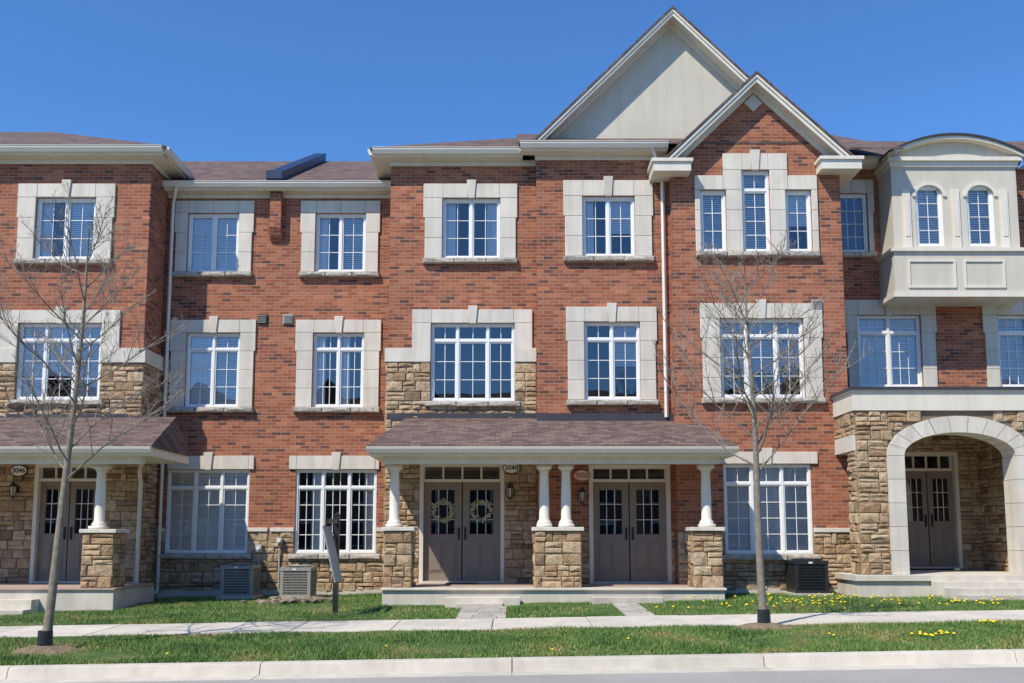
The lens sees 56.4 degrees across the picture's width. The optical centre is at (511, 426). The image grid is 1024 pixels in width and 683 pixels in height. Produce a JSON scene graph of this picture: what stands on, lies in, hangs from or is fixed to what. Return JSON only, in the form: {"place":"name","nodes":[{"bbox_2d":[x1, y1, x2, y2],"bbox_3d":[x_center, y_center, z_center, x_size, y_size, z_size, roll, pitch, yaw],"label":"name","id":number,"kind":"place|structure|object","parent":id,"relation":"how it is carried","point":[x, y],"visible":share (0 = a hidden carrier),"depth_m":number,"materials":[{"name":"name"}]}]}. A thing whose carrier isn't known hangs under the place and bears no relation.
{"place":"outdoors","nodes":[
{"label":"outdoors","id":0,"kind":"place"},
{"bbox_2d":[0,610,1023,637],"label":"sidewalk","id":1,"kind":"structure","parent":0,"point":[482,624],"depth_m":14.75,"materials":[{"name":"concrete"}]},
{"bbox_2d":[0,618,1023,665],"bbox_3d":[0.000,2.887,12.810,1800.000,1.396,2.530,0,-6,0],"label":"grass verge","id":2,"kind":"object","parent":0,"point":[104,654],"depth_m":12.49,"materials":[{"name":"plant"}]},
{"bbox_2d":[0,181,203,656],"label":"bare tree","id":3,"kind":"object","parent":2,"relation":"on","point":[45,644],"visible":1,"depth_m":12.90,"materials":[{"name":"brown plant"}]},
{"bbox_2d":[165,592,1012,653],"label":"dandelion flowers","id":4,"kind":"object","parent":2,"relation":"on","point":[788,600],"visible":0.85,"depth_m":17.09,"materials":[{"name":"yellow plant"}]},
{"bbox_2d":[651,228,876,631],"bbox_3d":[3.740,-0.008,14.165,2.947,5.996,2.733,2,-7,-19],"label":"bare tree","id":5,"kind":"object","parent":2,"relation":"on","point":[763,617],"visible":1,"depth_m":14.05,"materials":[{"name":"brown plant"}]},
{"bbox_2d":[0,590,1023,625],"bbox_3d":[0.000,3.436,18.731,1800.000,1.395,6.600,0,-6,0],"label":"front lawn","id":6,"kind":"structure","parent":0,"point":[305,608],"depth_m":16.91,"materials":[{"name":"green plant"}]},
{"bbox_2d":[216,563,263,599],"bbox_3d":[-5.913,3.416,20.992,0.800,0.842,1.107,0,-6,0],"label":"air conditioner unit","id":7,"kind":"object","parent":6,"relation":"on","point":[241,580],"visible":0.98,"depth_m":20.53,"materials":[{"name":"metal"}]},
{"bbox_2d":[239,595,332,604],"bbox_3d":[-4.516,3.535,19.427,1.954,0.200,1.020,0,-6,0],"label":"rock pile","id":8,"kind":"object","parent":6,"relation":"on","point":[277,600],"visible":0.91,"depth_m":19.18,"materials":[{"name":"beige stone"}]},
{"bbox_2d":[279,565,319,598],"bbox_3d":[-4.552,3.369,20.524,0.760,0.802,1.067,0,-6,0],"label":"air conditioner unit","id":9,"kind":"object","parent":6,"relation":"on","point":[298,580],"visible":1,"depth_m":20.08,"materials":[{"name":"metal"}]},
{"bbox_2d":[322,512,342,612],"bbox_3d":[-3.114,2.468,16.580,0.262,2.000,1.005,0,-6,0],"label":"real estate sign","id":10,"kind":"object","parent":6,"relation":"on","point":[332,546],"visible":0.94,"depth_m":16.82,"materials":[{"name":"black metal"}]},
{"bbox_2d":[456,602,653,620],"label":"garden path","id":11,"kind":"structure","parent":6,"relation":"on","point":[626,609],"depth_m":16.48,"materials":[{"name":"grey concrete"}]},
{"bbox_2d":[783,558,832,595],"bbox_3d":[5.958,3.087,19.459,0.780,0.822,1.087,0,-6,0],"label":"air conditioner unit","id":12,"kind":"object","parent":6,"relation":"on","point":[807,576],"visible":0.99,"depth_m":19.00,"materials":[{"name":"black metal"}]},
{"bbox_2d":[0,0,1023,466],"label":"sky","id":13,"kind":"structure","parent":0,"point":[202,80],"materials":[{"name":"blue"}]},
{"bbox_2d":[95,667,1023,682],"bbox_3d":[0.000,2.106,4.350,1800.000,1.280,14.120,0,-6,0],"label":"road","id":14,"kind":"structure","parent":0,"point":[986,675],"depth_m":10.65,"materials":[{"name":"grey asphalt"}]},
{"bbox_3d":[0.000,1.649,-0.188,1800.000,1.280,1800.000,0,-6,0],"label":"ground","id":15,"kind":"structure","parent":0,"visible":0},
{"bbox_2d":[0,132,325,614],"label":"brick townhouse","id":16,"kind":"structure","parent":15,"relation":"on","point":[176,495],"depth_m":21.37,"materials":[{"name":"red brick"}]},
{"bbox_2d":[36,481,95,580],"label":"door leaves","id":17,"kind":"structure","parent":16,"relation":"in","point":[71,561],"depth_m":20.55,"materials":[{"name":"wood"}]},
{"bbox_2d":[123,548,135,583],"bbox_3d":[-8.004,3.129,19.733,0.340,1.250,0.320,0,-6,0],"label":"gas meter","id":18,"kind":"object","parent":16,"relation":"attached to","point":[126,564],"visible":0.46,"depth_m":19.85,"materials":[{"name":"grey metal"}]},
{"bbox_2d":[16,198,249,552],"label":"window frames","id":19,"kind":"structure","parent":16,"relation":"in","point":[45,373],"depth_m":21.69,"materials":[{"name":"white plastic"}]},
{"bbox_2d":[255,537,282,591],"bbox_3d":[-5.449,3.082,21.363,0.582,1.213,0.130,0,-6,0],"label":"electric meter box","id":20,"kind":"object","parent":16,"relation":"attached to","point":[258,547],"visible":0.91,"depth_m":21.39,"materials":[{"name":"grey metal"}]},
{"bbox_2d":[0,649,1023,682],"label":"kerb","id":21,"kind":"structure","parent":15,"relation":"on","point":[522,666],"depth_m":11.37,"materials":[{"name":"concrete"}]},
{"bbox_2d":[266,135,902,607],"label":"brick townhouse","id":22,"kind":"structure","parent":15,"relation":"on","point":[418,441],"depth_m":21.16,"materials":[{"name":"red brick"}]},
{"bbox_2d":[294,199,514,552],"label":"window frames","id":23,"kind":"structure","parent":22,"relation":"in","point":[457,342],"depth_m":21.64,"materials":[{"name":"white plastic"}]},
{"bbox_2d":[423,482,499,580],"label":"door leaves","id":24,"kind":"structure","parent":22,"relation":"in","point":[442,552],"depth_m":20.54,"materials":[{"name":"wood"}]},
{"bbox_2d":[517,6,863,593],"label":"brick townhouse","id":25,"kind":"structure","parent":15,"relation":"on","point":[633,211],"depth_m":20.65,"materials":[{"name":"brick"}]},
{"bbox_2d":[593,482,666,580],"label":"door leaves","id":26,"kind":"structure","parent":25,"relation":"in","point":[648,561],"depth_m":20.29,"materials":[{"name":"wood"}]},
{"bbox_2d":[582,171,812,553],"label":"window frames","id":27,"kind":"structure","parent":25,"relation":"in","point":[781,484],"depth_m":20.62,"materials":[{"name":"white plastic"}]},
{"bbox_2d":[830,133,1023,600],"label":"brick townhouse","id":28,"kind":"structure","parent":15,"relation":"on","point":[932,227],"depth_m":21.41,"materials":[{"name":"beige stone"}]},
{"bbox_2d":[905,471,956,565],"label":"door leaves","id":29,"kind":"structure","parent":28,"relation":"in","point":[940,537],"depth_m":21.46,"materials":[{"name":"wood"}]},
{"bbox_2d":[840,186,1023,386],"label":"window frames","id":30,"kind":"structure","parent":28,"relation":"in","point":[887,333],"depth_m":21.88,"materials":[{"name":"white plastic"}]}
]}

